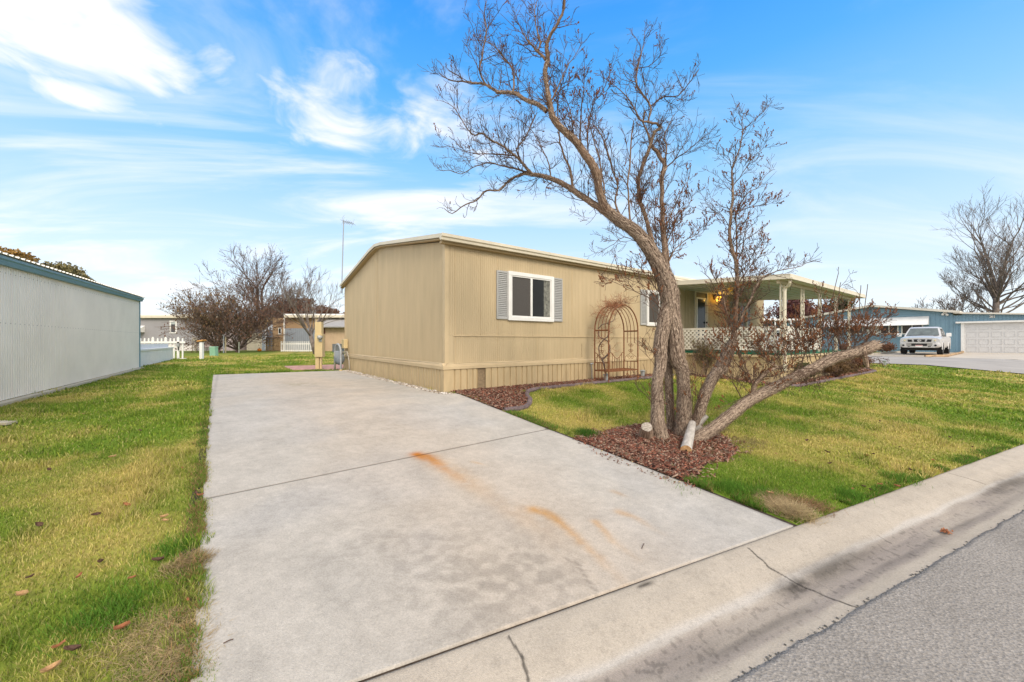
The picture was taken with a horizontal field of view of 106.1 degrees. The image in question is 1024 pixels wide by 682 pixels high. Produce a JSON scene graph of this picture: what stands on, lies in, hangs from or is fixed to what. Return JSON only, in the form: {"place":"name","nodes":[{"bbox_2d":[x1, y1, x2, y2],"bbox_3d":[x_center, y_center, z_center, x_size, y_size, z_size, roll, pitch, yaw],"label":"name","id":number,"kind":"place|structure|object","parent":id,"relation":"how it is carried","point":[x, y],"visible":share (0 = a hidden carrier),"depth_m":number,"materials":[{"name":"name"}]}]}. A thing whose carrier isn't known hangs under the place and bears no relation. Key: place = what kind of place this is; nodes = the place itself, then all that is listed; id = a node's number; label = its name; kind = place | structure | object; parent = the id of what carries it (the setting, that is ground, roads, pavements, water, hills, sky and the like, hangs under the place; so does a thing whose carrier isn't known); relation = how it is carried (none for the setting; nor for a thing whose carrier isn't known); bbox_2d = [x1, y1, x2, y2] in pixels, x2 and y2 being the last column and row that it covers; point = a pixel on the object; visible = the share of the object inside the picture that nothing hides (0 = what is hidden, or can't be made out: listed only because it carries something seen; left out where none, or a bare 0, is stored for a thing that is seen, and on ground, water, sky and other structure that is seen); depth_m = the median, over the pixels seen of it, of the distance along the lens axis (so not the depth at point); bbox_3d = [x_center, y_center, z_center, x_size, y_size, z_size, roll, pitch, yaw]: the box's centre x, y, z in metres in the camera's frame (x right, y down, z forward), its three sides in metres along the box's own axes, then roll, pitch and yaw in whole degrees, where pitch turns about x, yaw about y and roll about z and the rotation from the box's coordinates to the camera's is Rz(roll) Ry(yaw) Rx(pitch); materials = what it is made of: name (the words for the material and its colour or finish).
{"place":"outdoors","nodes":[
{"label":"outdoors","id":0,"kind":"place"},
{"bbox_2d":[192,337,197,350],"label":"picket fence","id":1,"kind":"object","parent":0,"point":[194,344],"visible":0.42,"depth_m":40.82,"materials":[{"name":"white wood"}]},
{"bbox_2d":[285,364,344,369],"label":"path","id":2,"kind":"structure","parent":0,"point":[312,367],"depth_m":15.09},
{"bbox_2d":[315,322,324,368],"bbox_3d":[-7.127,0.183,14.240,0.322,1.774,0.360,0,0,0],"label":"meter pedestal","id":3,"kind":"object","parent":2,"relation":"on","point":[319,342],"visible":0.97,"depth_m":14.23,"materials":[{"name":"beige metal"}]},
{"bbox_2d":[332,344,343,351],"bbox_3d":[-16.577,0.660,36.772,0.840,0.780,0.720,0,0,0],"label":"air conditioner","id":4,"kind":"object","parent":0,"point":[333,346],"visible":0.46,"depth_m":36.43,"materials":[{"name":"grey metal"}]},
{"bbox_2d":[159,371,796,681],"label":"driveway","id":5,"kind":"structure","parent":0,"point":[364,527],"depth_m":2.95,"materials":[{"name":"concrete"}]},
{"bbox_2d":[0,350,1023,681],"bbox_3d":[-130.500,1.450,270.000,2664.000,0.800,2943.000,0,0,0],"label":"ground","id":6,"kind":"structure","parent":0,"point":[72,572],"depth_m":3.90,"materials":[{"name":"plant"}]},
{"bbox_2d":[0,420,17,424],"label":"valve cover","id":7,"kind":"object","parent":6,"relation":"on","point":[3,422],"visible":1,"depth_m":4.82,"materials":[{"name":"white plastic"}]},
{"bbox_2d":[0,246,40,262],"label":"autumn tree","id":8,"kind":"object","parent":6,"relation":"on","point":[17,252],"visible":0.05,"depth_m":42.28,"materials":[{"name":"brown plant"}]},
{"bbox_2d":[15,589,28,595],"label":"fallen leaf","id":9,"kind":"object","parent":6,"relation":"on","point":[21,592],"visible":1,"depth_m":2.06,"materials":[{"name":"beige plant"}]},
{"bbox_2d":[35,522,43,526],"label":"fallen leaf","id":10,"kind":"object","parent":6,"relation":"on","point":[37,524],"visible":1,"depth_m":2.71,"materials":[{"name":"brown plant"}]},
{"bbox_2d":[40,659,61,672],"bbox_3d":[-1.981,1.400,1.657,0.028,0.027,0.060,14,20,36],"label":"fallen leaf","id":11,"kind":"object","parent":6,"relation":"on","point":[50,666],"visible":1,"depth_m":1.66,"materials":[{"name":"beige plant"}]},
{"bbox_2d":[51,639,65,647],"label":"fallen leaf","id":12,"kind":"object","parent":6,"relation":"on","point":[59,644],"visible":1,"depth_m":1.78,"materials":[{"name":"orange plant"}]},
{"bbox_2d":[40,261,96,281],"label":"autumn tree","id":13,"kind":"object","parent":6,"relation":"on","point":[68,268],"visible":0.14,"depth_m":47.25,"materials":[{"name":"green plant"}]},
{"bbox_2d":[63,644,80,650],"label":"fallen leaf","id":14,"kind":"object","parent":6,"relation":"on","point":[72,647],"visible":1,"depth_m":1.76,"materials":[{"name":"brown plant"}]},
{"bbox_2d":[0,251,144,406],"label":"white metal building","id":15,"kind":"structure","parent":6,"relation":"on","point":[58,328],"depth_m":8.26,"materials":[{"name":"white metal"}]},
{"bbox_2d":[113,620,129,629],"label":"fallen leaf","id":16,"kind":"object","parent":6,"relation":"on","point":[121,626],"visible":1,"depth_m":1.88,"materials":[{"name":"orange plant"}]},
{"bbox_2d":[141,343,173,366],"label":"white wall","id":17,"kind":"structure","parent":6,"relation":"on","point":[153,353],"depth_m":18.15,"materials":[{"name":"paint"}]},
{"bbox_2d":[151,556,163,560],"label":"fallen leaf","id":18,"kind":"object","parent":6,"relation":"on","point":[157,558],"visible":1,"depth_m":2.38,"materials":[{"name":"brown plant"}]},
{"bbox_2d":[141,337,184,358],"bbox_3d":[-20.469,0.405,22.605,2.776,1.290,0.110,0,0,0],"label":"picket fence","id":19,"kind":"object","parent":6,"relation":"on","point":[152,341],"visible":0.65,"depth_m":22.58,"materials":[{"name":"white paint"}]},
{"bbox_2d":[141,314,225,350],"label":"grey mobile home","id":20,"kind":"object","parent":6,"relation":"on","point":[151,324],"visible":0.33,"depth_m":41.50,"materials":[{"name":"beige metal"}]},
{"bbox_2d":[169,321,176,332],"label":"window","id":21,"kind":"structure","parent":20,"relation":"in","point":[170,322],"depth_m":41.44,"materials":[{"name":"white paint"}]},
{"bbox_2d":[197,340,206,358],"bbox_3d":[-17.638,0.487,21.949,0.418,1.126,0.320,0,0,0],"label":"bird feeder post","id":22,"kind":"object","parent":6,"relation":"on","point":[201,349],"visible":0.97,"depth_m":21.88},
{"bbox_2d":[209,347,217,355],"bbox_3d":[-20.418,0.715,26.387,0.419,0.670,0.340,0,0,0],"label":"utility box","id":23,"kind":"object","parent":6,"relation":"on","point":[213,351],"visible":0.78,"depth_m":26.24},
{"bbox_2d":[156,282,278,352],"bbox_3d":[-26.464,-2.117,35.085,8.964,6.647,9.571,0,0,-36],"label":"shrub","id":24,"kind":"object","parent":6,"relation":"on","point":[179,309],"visible":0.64,"depth_m":34.23,"materials":[{"name":"brown plant"}]},
{"bbox_2d":[158,279,295,352],"bbox_3d":[-25.794,-1.702,35.741,10.550,7.526,9.678,0,0,0],"label":"shrub","id":25,"kind":"object","parent":6,"relation":"on","point":[243,323],"visible":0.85,"depth_m":34.67,"materials":[{"name":"orange plant"}]},
{"bbox_2d":[204,318,266,350],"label":"house","id":26,"kind":"structure","parent":6,"relation":"on","point":[231,349],"depth_m":42.00,"materials":[{"name":"grey"}]},
{"bbox_2d":[172,243,330,329],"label":"bare tree","id":27,"kind":"object","parent":6,"relation":"on","point":[257,292],"visible":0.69,"depth_m":44.83,"materials":[{"name":"orange plant"}]},
{"bbox_2d":[265,338,272,350],"bbox_3d":[-24.875,0.325,39.530,0.752,1.450,0.120,0,0,0],"label":"wooden pallet","id":28,"kind":"object","parent":6,"relation":"on","point":[269,348],"visible":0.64,"depth_m":39.47,"materials":[{"name":"brown wood"}]},
{"bbox_2d":[273,337,281,350],"bbox_3d":[-24.047,0.325,39.530,0.871,1.450,0.120,0,0,0],"label":"wooden pallet","id":29,"kind":"object","parent":6,"relation":"on","point":[277,341],"visible":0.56,"depth_m":39.47,"materials":[{"name":"brown wood"}]},
{"bbox_2d":[265,297,293,326],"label":"autumn tree","id":30,"kind":"object","parent":6,"relation":"on","point":[288,311],"visible":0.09,"depth_m":59.62,"materials":[{"name":"orange plant"}]},
{"bbox_2d":[247,314,344,350],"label":"brown mobile home","id":31,"kind":"object","parent":6,"relation":"on","point":[300,334],"visible":0.47,"depth_m":41.75,"materials":[{"name":"beige metal"}]},
{"bbox_2d":[281,341,311,351],"bbox_3d":[-21.180,0.540,38.030,3.243,1.020,0.060,0,0,0],"label":"picket fence","id":32,"kind":"object","parent":6,"relation":"on","point":[298,350],"visible":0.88,"depth_m":38.00,"materials":[{"name":"white paint"}]},
{"bbox_2d":[290,298,316,313],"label":"autumn tree","id":33,"kind":"object","parent":6,"relation":"on","point":[298,306],"visible":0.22,"depth_m":60.56,"materials":[{"name":"orange plant"}]},
{"bbox_2d":[266,258,344,353],"bbox_3d":[-16.660,-2.752,31.225,4.994,7.908,8.148,0,0,26],"label":"bare tree","id":34,"kind":"object","parent":6,"relation":"on","point":[310,331],"visible":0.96,"depth_m":30.95,"materials":[{"name":"brown plant"}]},
{"bbox_2d":[315,305,344,313],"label":"autumn tree","id":35,"kind":"object","parent":6,"relation":"on","point":[326,309],"visible":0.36,"depth_m":65.37,"materials":[{"name":"orange plant"}]},
{"bbox_2d":[324,318,344,350],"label":"tan shed","id":36,"kind":"structure","parent":6,"relation":"on","point":[334,331],"depth_m":40.00,"materials":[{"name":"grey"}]},
{"bbox_2d":[334,343,341,370],"bbox_3d":[-6.149,0.580,13.588,0.629,1.000,0.110,0,0,43],"label":"pipe guard","id":37,"kind":"object","parent":6,"relation":"on","point":[340,349],"visible":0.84,"depth_m":13.40,"materials":[{"name":"grey paint"}]},
{"bbox_2d":[334,351,349,370],"bbox_3d":[-5.937,0.709,13.632,0.734,0.722,0.329,0,0,16],"label":"gas meter","id":38,"kind":"object","parent":6,"relation":"on","point":[337,357],"visible":0.83,"depth_m":13.58,"materials":[{"name":"grey metal"}]},
{"bbox_2d":[342,370,452,393],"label":"pebbles","id":39,"kind":"object","parent":6,"relation":"on","point":[401,383],"visible":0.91,"depth_m":9.33,"materials":[{"name":"beige gravel"}]},
{"bbox_2d":[339,232,763,391],"bbox_3d":[2.527,-0.803,15.686,15.987,3.946,8.582,0,0,-37],"label":"tan mobile home","id":40,"kind":"object","parent":6,"relation":"on","point":[443,312],"visible":0.68,"depth_m":9.40,"materials":[{"name":"beige metal"}]},
{"bbox_2d":[342,339,347,348],"bbox_3d":[-6.073,0.100,13.992,0.148,0.340,0.330,0,0,-37],"label":"junction box","id":41,"kind":"object","parent":40,"relation":"attached to","point":[344,343],"visible":1,"depth_m":13.86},
{"bbox_2d":[340,216,354,293],"bbox_3d":[-6.184,-3.265,14.543,0.508,2.964,0.273,0,0,-17],"label":"television antenna","id":42,"kind":"object","parent":40,"relation":"attached to","point":[347,223],"visible":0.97,"depth_m":14.49,"materials":[{"name":"grey metal"}]},
{"bbox_2d":[507,271,553,321],"bbox_3d":[0.469,-1.028,9.124,1.390,1.115,0.055,0,0,-37],"label":"window","id":43,"kind":"structure","parent":40,"relation":"in","point":[530,296],"depth_m":9.09,"materials":[{"name":"white paint"}]},
{"bbox_2d":[646,289,660,325],"bbox_3d":[4.699,-1.028,12.273,1.380,1.115,0.055,0,0,-37],"label":"window","id":44,"kind":"structure","parent":40,"relation":"in","point":[650,320],"depth_m":12.05,"materials":[{"name":"white paint"}]},
{"bbox_2d":[696,292,707,349],"bbox_3d":[6.811,-0.700,13.807,0.770,2.060,0.117,0,0,-37],"label":"door","id":45,"kind":"structure","parent":40,"relation":"in","point":[701,322],"depth_m":13.81,"materials":[{"name":"white paint"}]},
{"bbox_2d":[733,302,747,329],"bbox_3d":[9.295,-1.010,15.694,1.280,1.120,0.055,0,0,-37],"label":"window","id":46,"kind":"structure","parent":40,"relation":"in","point":[746,323],"depth_m":15.85,"materials":[{"name":"grey glass"}]},
{"bbox_2d":[503,374,673,411],"bbox_3d":[2.131,1.079,9.249,0.974,0.215,7.332,0,0,44],"label":"edging","id":47,"kind":"object","parent":6,"relation":"on","point":[526,405],"visible":0.56,"depth_m":8.43,"materials":[{"name":"concrete"}]},
{"bbox_2d":[453,374,844,480],"bbox_3d":[6.527,1.231,10.521,15.697,0.374,4.989,0,0,-37],"label":"mulch bed","id":48,"kind":"object","parent":6,"relation":"on","point":[627,440],"visible":0.11,"depth_m":4.86,"materials":[{"name":"wood"}]},
{"bbox_2d":[451,373,652,408],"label":"wood chips","id":49,"kind":"object","parent":48,"relation":"on","point":[505,397],"visible":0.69,"depth_m":7.67,"materials":[{"name":"brown wood"}]},
{"bbox_2d":[594,304,638,382],"bbox_3d":[2.755,0.061,10.144,1.237,2.017,0.490,0,0,-37],"label":"garden arbor","id":50,"kind":"object","parent":48,"relation":"on","point":[623,369],"visible":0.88,"depth_m":10.31,"materials":[{"name":"metal"}]},
{"bbox_2d":[588,292,635,373],"bbox_3d":[2.549,-0.257,10.096,1.410,2.178,1.192,0,0,-23],"label":"climbing vine","id":51,"kind":"object","parent":50,"relation":"attached to","point":[611,304],"visible":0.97,"depth_m":9.78,"materials":[{"name":"brown plant"}]},
{"bbox_2d":[573,422,738,481],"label":"wood chips","id":52,"kind":"object","parent":48,"relation":"on","point":[623,437],"visible":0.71,"depth_m":4.74,"materials":[{"name":"brown wood"}]},
{"bbox_2d":[417,0,899,451],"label":"bare tree","id":53,"kind":"object","parent":48,"relation":"on","point":[686,421],"visible":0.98,"depth_m":5.38,"materials":[{"name":"brown plant"}]},
{"bbox_2d":[686,335,719,375],"bbox_3d":[5.634,0.493,11.254,0.932,1.320,1.079,0,0,15],"label":"shrub","id":54,"kind":"object","parent":48,"relation":"on","point":[705,349],"visible":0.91,"depth_m":11.14,"materials":[{"name":"brown plant"}]},
{"bbox_2d":[690,367,870,384],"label":"wood chips","id":55,"kind":"object","parent":48,"relation":"on","point":[862,370],"visible":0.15,"depth_m":11.28,"materials":[{"name":"brown wood"}]},
{"bbox_2d":[794,361,820,381],"bbox_3d":[7.811,0.871,10.338,0.830,0.719,0.571,0,0,25],"label":"shrub","id":56,"kind":"object","parent":48,"relation":"on","point":[805,363],"visible":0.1,"depth_m":10.28,"materials":[{"name":"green plant"}]},
{"bbox_2d":[823,356,861,376],"bbox_3d":[9.759,0.817,11.584,0.929,0.769,1.030,0,0,17],"label":"shrub","id":57,"kind":"object","parent":48,"relation":"on","point":[847,365],"visible":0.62,"depth_m":11.33,"materials":[{"name":"brown plant"}]},
{"bbox_2d":[851,356,878,371],"bbox_3d":[11.498,0.690,12.950,1.066,0.926,0.880,0,0,16],"label":"shrub","id":58,"kind":"object","parent":48,"relation":"on","point":[858,360],"visible":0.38,"depth_m":12.71,"materials":[{"name":"orange plant"}]},
{"bbox_2d":[364,444,1023,681],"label":"kerb","id":59,"kind":"structure","parent":6,"relation":"on","point":[729,615],"depth_m":2.31,"materials":[{"name":"concrete"}]},
{"bbox_2d":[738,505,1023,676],"bbox_3d":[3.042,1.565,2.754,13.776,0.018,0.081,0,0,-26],"label":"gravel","id":60,"kind":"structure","parent":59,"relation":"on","point":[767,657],"depth_m":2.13,"materials":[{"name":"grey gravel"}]},
{"bbox_2d":[940,527,952,534],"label":"leaf","id":61,"kind":"object","parent":59,"relation":"on","point":[944,530],"visible":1,"depth_m":3.17,"materials":[{"name":"orange plant"}]},
{"bbox_2d":[673,273,865,382],"bbox_3d":[8.675,-0.335,13.036,7.259,3.091,3.579,0,0,-37],"label":"covered porch","id":62,"kind":"object","parent":6,"relation":"on","point":[803,289],"visible":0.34,"depth_m":11.17,"materials":[{"name":"white wood"}]},
{"bbox_2d":[765,328,799,347],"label":"white home","id":63,"kind":"object","parent":6,"relation":"on","point":[778,330],"visible":0.14,"depth_m":52.00,"materials":[{"name":"paint"}]},
{"bbox_2d":[764,319,802,327],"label":"carport","id":64,"kind":"object","parent":6,"relation":"on","point":[776,320],"visible":0.13,"depth_m":62.50,"materials":[{"name":"white paint"}]},
{"bbox_2d":[764,299,817,321],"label":"burgundy tree","id":65,"kind":"object","parent":6,"relation":"on","point":[790,309],"visible":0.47,"depth_m":73.69,"materials":[{"name":"red plant"}]},
{"bbox_2d":[814,305,831,314],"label":"burgundy tree","id":66,"kind":"object","parent":6,"relation":"on","point":[822,309],"visible":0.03,"depth_m":76.82,"materials":[{"name":"red plant"}]},
{"bbox_2d":[791,367,876,386],"bbox_3d":[9.977,1.088,11.852,8.221,0.214,0.502,0,0,-35],"label":"edging","id":67,"kind":"object","parent":6,"relation":"on","point":[834,378],"visible":0.65,"depth_m":11.29,"materials":[{"name":"concrete"}]},
{"bbox_2d":[825,299,855,312],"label":"evergreen tree","id":68,"kind":"object","parent":6,"relation":"on","point":[842,306],"visible":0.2,"depth_m":84.28,"materials":[{"name":"green plant"}]},
{"bbox_2d":[839,342,847,349],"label":"shrub","id":69,"kind":"object","parent":6,"relation":"on","point":[844,346],"visible":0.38,"depth_m":39.39,"materials":[{"name":"orange plant"}]},
{"bbox_2d":[869,351,899,354],"bbox_3d":[30.579,0.980,31.373,15.997,0.180,0.120,0,0,-37],"label":"board edging","id":70,"kind":"object","parent":6,"relation":"on","point":[885,352],"visible":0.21,"depth_m":30.65,"materials":[{"name":"wood"}]},
{"bbox_2d":[878,342,897,351],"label":"shrub","id":71,"kind":"object","parent":6,"relation":"on","point":[888,346],"visible":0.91,"depth_m":35.71,"materials":[{"name":"orange plant"}]},
{"bbox_2d":[868,352,955,356],"bbox_3d":[31.969,1.016,30.426,17.297,0.001,3.099,0,0,-37],"label":"gravel pad","id":72,"kind":"object","parent":6,"relation":"on","point":[917,354],"visible":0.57,"depth_m":29.00,"materials":[{"name":"beige gravel"}]},
{"bbox_2d":[897,327,950,354],"bbox_3d":[31.668,-0.048,29.516,5.768,2.056,2.798,0,0,-37],"label":"pickup truck","id":73,"kind":"object","parent":72,"relation":"on","point":[914,339],"visible":1,"depth_m":28.30,"materials":[{"name":"silver metal"}]},
{"bbox_2d":[924,351,963,356],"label":"timber kerb","id":74,"kind":"structure","parent":6,"relation":"on","point":[952,354],"depth_m":24.97,"materials":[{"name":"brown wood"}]},
{"bbox_2d":[911,290,986,312],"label":"bare tree","id":75,"kind":"object","parent":6,"relation":"on","point":[953,305],"visible":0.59,"depth_m":60.17,"materials":[{"name":"orange plant"}]},
{"bbox_2d":[933,176,1023,312],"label":"bare tree","id":76,"kind":"object","parent":6,"relation":"on","point":[993,288],"visible":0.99,"depth_m":51.86,"materials":[{"name":"orange plant"}]},
{"bbox_2d":[0,0,1023,328],"label":"sky","id":77,"kind":"structure","parent":0,"point":[141,141],"materials":[{"name":"blue"}]},
{"bbox_2d":[731,510,1023,681],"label":"road","id":78,"kind":"structure","parent":0,"point":[957,615],"depth_m":2.06,"materials":[{"name":"grey asphalt"}]},
{"bbox_2d":[802,304,1023,352],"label":"blue house","id":79,"kind":"structure","parent":0,"point":[977,332],"depth_m":34.28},
{"bbox_2d":[880,325,898,333],"bbox_3d":[37.109,-1.182,37.920,0.060,1.032,1.330,0,0,-37],"label":"window","id":80,"kind":"structure","parent":79,"relation":"in","point":[886,327],"depth_m":37.78,"materials":[{"name":"black glass"}]},
{"bbox_2d":[901,325,922,333],"bbox_3d":[38.053,-1.145,36.652,0.060,0.999,1.464,0,0,-37],"label":"window","id":81,"kind":"structure","parent":79,"relation":"in","point":[904,328],"depth_m":36.95,"materials":[{"name":"black glass"}]},
{"bbox_2d":[964,322,1023,352],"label":"garage door","id":82,"kind":"structure","parent":79,"relation":"in","point":[998,337],"depth_m":32.75,"materials":[{"name":"white metal"}]},
{"bbox_2d":[869,356,1023,373],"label":"side road","id":83,"kind":"structure","parent":0,"point":[1010,365],"depth_m":18.37,"materials":[{"name":"concrete"}]},
{"bbox_2d":[937,352,1023,359],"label":"garage driveway","id":84,"kind":"structure","parent":0,"point":[1018,356],"depth_m":25.26,"materials":[{"name":"beige concrete"}]}
]}

